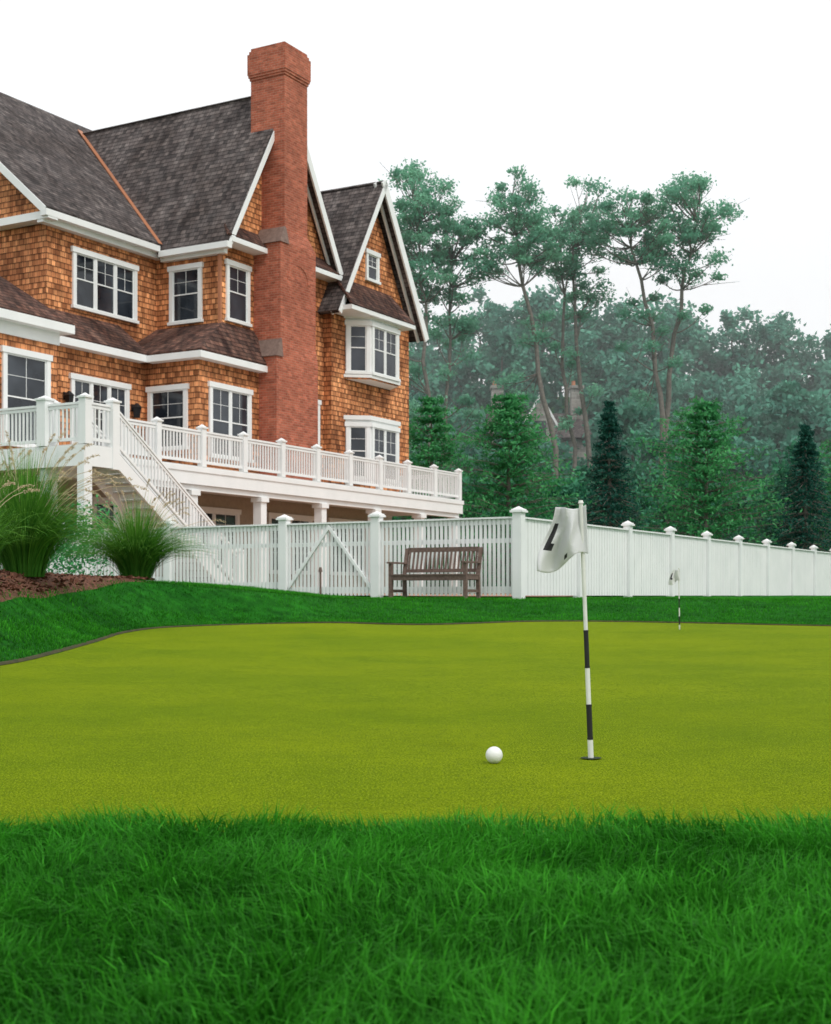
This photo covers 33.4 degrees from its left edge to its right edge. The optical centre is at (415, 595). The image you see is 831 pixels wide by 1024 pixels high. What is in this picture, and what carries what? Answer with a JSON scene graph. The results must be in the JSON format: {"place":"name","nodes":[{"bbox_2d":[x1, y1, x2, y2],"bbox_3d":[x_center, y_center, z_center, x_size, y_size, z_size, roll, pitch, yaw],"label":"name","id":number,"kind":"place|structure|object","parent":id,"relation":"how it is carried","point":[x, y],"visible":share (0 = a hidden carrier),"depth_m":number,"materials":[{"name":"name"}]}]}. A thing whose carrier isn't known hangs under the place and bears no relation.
{"place":"outdoors","nodes":[
{"label":"outdoors","id":0,"kind":"place"},
{"bbox_2d":[0,397,830,1023],"bbox_3d":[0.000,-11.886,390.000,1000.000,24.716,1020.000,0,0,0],"label":"ground","id":1,"kind":"structure","parent":0,"point":[180,597],"depth_m":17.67,"materials":[{"name":"green plant"}]},
{"bbox_2d":[0,569,155,601],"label":"mulch bed","id":2,"kind":"object","parent":1,"relation":"on","point":[11,584],"visible":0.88,"depth_m":14.32,"materials":[{"name":"brown soil"}]},
{"bbox_2d":[0,480,44,552],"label":"fountain grass","id":3,"kind":"object","parent":2,"relation":"on","point":[7,523],"depth_m":12.22,"materials":[{"name":"green plant"}]},
{"bbox_2d":[0,430,147,576],"bbox_3d":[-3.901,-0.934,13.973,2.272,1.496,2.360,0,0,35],"label":"fountain grass","id":4,"kind":"object","parent":2,"relation":"on","point":[31,559],"depth_m":13.79,"materials":[{"name":"green plant"}]},
{"bbox_2d":[57,478,225,580],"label":"fountain grass","id":5,"kind":"object","parent":2,"relation":"on","point":[139,553],"depth_m":18.37,"materials":[{"name":"green plant"}]},
{"bbox_2d":[46,494,133,575],"bbox_3d":[-6.085,-0.959,24.944,1.881,1.720,2.859,0,0,-21],"label":"garden shrub","id":6,"kind":"object","parent":1,"relation":"on","point":[71,562],"visible":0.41,"depth_m":24.61,"materials":[{"name":"green plant"}]},
{"bbox_2d":[0,172,408,586],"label":"shingle walls","id":7,"kind":"structure","parent":1,"relation":"on","point":[36,261],"depth_m":41.34,"materials":[{"name":"brown wood"}]},
{"bbox_2d":[63,391,141,417],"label":"wall lanterns","id":8,"kind":"object","parent":7,"relation":"attached to","point":[68,396],"depth_m":39.85,"materials":[{"name":"black paint"}]},
{"bbox_2d":[0,246,380,575],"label":"windows","id":9,"kind":"structure","parent":7,"relation":"attached to","point":[104,285],"depth_m":40.38,"materials":[{"name":"black glass"}]},
{"bbox_2d":[0,222,415,365],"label":"skirt roofs","id":10,"kind":"structure","parent":7,"relation":"attached to","point":[231,340],"depth_m":40.52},
{"bbox_2d":[0,92,423,342],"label":"roof","id":11,"kind":"structure","parent":7,"relation":"on","point":[184,178],"depth_m":43.74,"materials":[{"name":"grey"}]},
{"bbox_2d":[0,130,428,372],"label":"trim","id":12,"kind":"structure","parent":7,"relation":"attached to","point":[26,326],"depth_m":41.03,"materials":[{"name":"white paint"}]},
{"bbox_2d":[247,41,317,480],"bbox_3d":[-4.292,-10.030,43.058,1.580,13.900,2.310,0,0,30],"label":"brick chimney","id":13,"kind":"object","parent":7,"relation":"on","point":[279,75],"visible":0.9,"depth_m":42.62,"materials":[{"name":"red brick"}]},
{"bbox_2d":[344,316,400,491],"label":"bay walls","id":14,"kind":"structure","parent":7,"relation":"attached to","point":[380,382],"depth_m":46.67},
{"bbox_2d":[345,320,400,483],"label":"bay windows","id":15,"kind":"structure","parent":7,"relation":"attached to","point":[385,365],"depth_m":46.70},
{"bbox_2d":[0,393,463,593],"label":"deck","id":16,"kind":"structure","parent":1,"relation":"on","point":[118,434],"depth_m":35.36,"materials":[{"name":"white paint"}]},
{"bbox_2d":[318,567,321,593],"bbox_3d":[-1.620,-0.208,23.600,0.070,0.550,0.067,0,0,0],"label":"garden stake","id":17,"kind":"object","parent":1,"relation":"on","point":[320,570],"visible":0.81,"depth_m":23.58,"materials":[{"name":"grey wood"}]},
{"bbox_2d":[0,622,830,831],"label":"putting green","id":18,"kind":"object","parent":1,"relation":"on","point":[351,720],"visible":0.98,"depth_m":4.62,"materials":[{"name":"green plant"}]},
{"bbox_2d":[486,746,502,762],"bbox_3d":[0.197,0.399,3.470,0.043,0.043,0.043,0,0,0],"label":"golf ball","id":19,"kind":"object","parent":18,"relation":"on","point":[494,754],"visible":1,"depth_m":3.46,"materials":[{"name":"white plastic"}]},
{"bbox_2d":[537,500,600,758],"bbox_3d":[0.394,0.088,3.557,0.169,0.665,0.074,0,0,0],"label":"golf flag","id":20,"kind":"object","parent":18,"relation":"on","point":[565,540],"visible":1,"depth_m":3.56,"materials":[{"name":"white fabric"}]},
{"bbox_2d":[668,568,679,628],"bbox_3d":[2.815,0.033,15.001,0.145,0.668,0.066,0,0,0],"label":"golf flag","id":21,"kind":"object","parent":18,"relation":"on","point":[674,577],"visible":1,"depth_m":14.99,"materials":[{"name":"white fabric"}]},
{"bbox_2d":[0,620,830,839],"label":"green soil edge","id":22,"kind":"object","parent":1,"relation":"on","point":[53,651],"visible":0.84,"depth_m":15.99,"materials":[{"name":"green plant"}]},
{"bbox_2d":[1,506,830,597],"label":"picket fence","id":23,"kind":"object","parent":1,"relation":"on","point":[627,560],"visible":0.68,"depth_m":26.84,"materials":[{"name":"white paint"}]},
{"bbox_2d":[387,547,482,598],"bbox_3d":[0.337,-0.390,23.962,1.540,0.910,0.688,0,0,30],"label":"park bench","id":24,"kind":"object","parent":1,"relation":"on","point":[405,577],"visible":0.98,"depth_m":24.04,"materials":[{"name":"brown wood"}]},
{"bbox_2d":[378,158,501,489],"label":"tall deciduous tree","id":25,"kind":"object","parent":1,"relation":"on","point":[414,220],"visible":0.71,"depth_m":79.86,"materials":[{"name":"green plant"}]},
{"bbox_2d":[392,395,494,593],"bbox_3d":[0.573,-4.245,60.158,7.135,8.919,7.332,0,0,0],"label":"pine tree","id":26,"kind":"object","parent":1,"relation":"on","point":[435,420],"visible":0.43,"depth_m":59.63,"materials":[{"name":"green plant"}]},
{"bbox_2d":[421,391,596,593],"bbox_3d":[4.305,-4.140,58.305,8.824,8.695,9.020,0,0,0],"label":"pine tree","id":27,"kind":"object","parent":1,"relation":"on","point":[504,414],"visible":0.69,"depth_m":57.51,"materials":[{"name":"green plant"}]},
{"bbox_2d":[461,164,571,477],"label":"tall deciduous tree","id":28,"kind":"object","parent":1,"relation":"on","point":[531,221],"visible":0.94,"depth_m":79.64,"materials":[{"name":"green plant"}]},
{"bbox_2d":[486,381,591,569],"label":"stone house","id":29,"kind":"structure","parent":1,"relation":"on","point":[575,402],"depth_m":97.76,"materials":[{"name":"grey stone"}]},
{"bbox_2d":[525,174,623,523],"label":"tall deciduous tree","id":30,"kind":"object","parent":1,"relation":"on","point":[570,268],"visible":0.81,"depth_m":81.94,"materials":[{"name":"green plant"}]},
{"bbox_2d":[392,276,830,585],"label":"forest treeline","id":31,"kind":"object","parent":1,"relation":"on","point":[775,402],"visible":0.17,"depth_m":107.79,"materials":[{"name":"green plant"}]},
{"bbox_2d":[392,424,830,593],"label":"woodland understory","id":32,"kind":"object","parent":1,"relation":"on","point":[571,488],"visible":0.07,"depth_m":71.43,"materials":[{"name":"green plant"}]},
{"bbox_2d":[577,400,647,529],"bbox_3d":[8.274,-3.994,59.946,4.790,9.025,4.754,0,0,0],"label":"spruce tree","id":33,"kind":"object","parent":1,"relation":"on","point":[610,505],"visible":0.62,"depth_m":59.77,"materials":[{"name":"green plant"}]},
{"bbox_2d":[568,171,748,528],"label":"tall deciduous tree","id":34,"kind":"object","parent":1,"relation":"on","point":[651,251],"visible":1,"depth_m":79.58,"materials":[{"name":"green plant"}]},
{"bbox_2d":[618,395,810,549],"bbox_3d":[12.479,-4.207,60.245,9.369,8.832,9.945,0,0,25],"label":"pine tree","id":35,"kind":"object","parent":1,"relation":"on","point":[703,470],"visible":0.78,"depth_m":59.52,"materials":[{"name":"green plant"}]},
{"bbox_2d":[754,424,830,551],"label":"spruce tree","id":36,"kind":"object","parent":1,"relation":"on","point":[804,465],"visible":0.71,"depth_m":59.75,"materials":[{"name":"green plant"}]},
{"bbox_2d":[777,438,830,551],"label":"pine tree","id":37,"kind":"object","parent":1,"relation":"on","point":[827,479],"visible":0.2,"depth_m":63.32,"materials":[{"name":"green plant"}]},
{"bbox_2d":[0,0,830,396],"label":"sky","id":38,"kind":"structure","parent":0,"point":[636,94],"materials":[{"name":"white"}]},
{"bbox_2d":[291,586,550,596],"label":"patio","id":39,"kind":"structure","parent":0,"point":[443,594],"depth_m":28.28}
]}

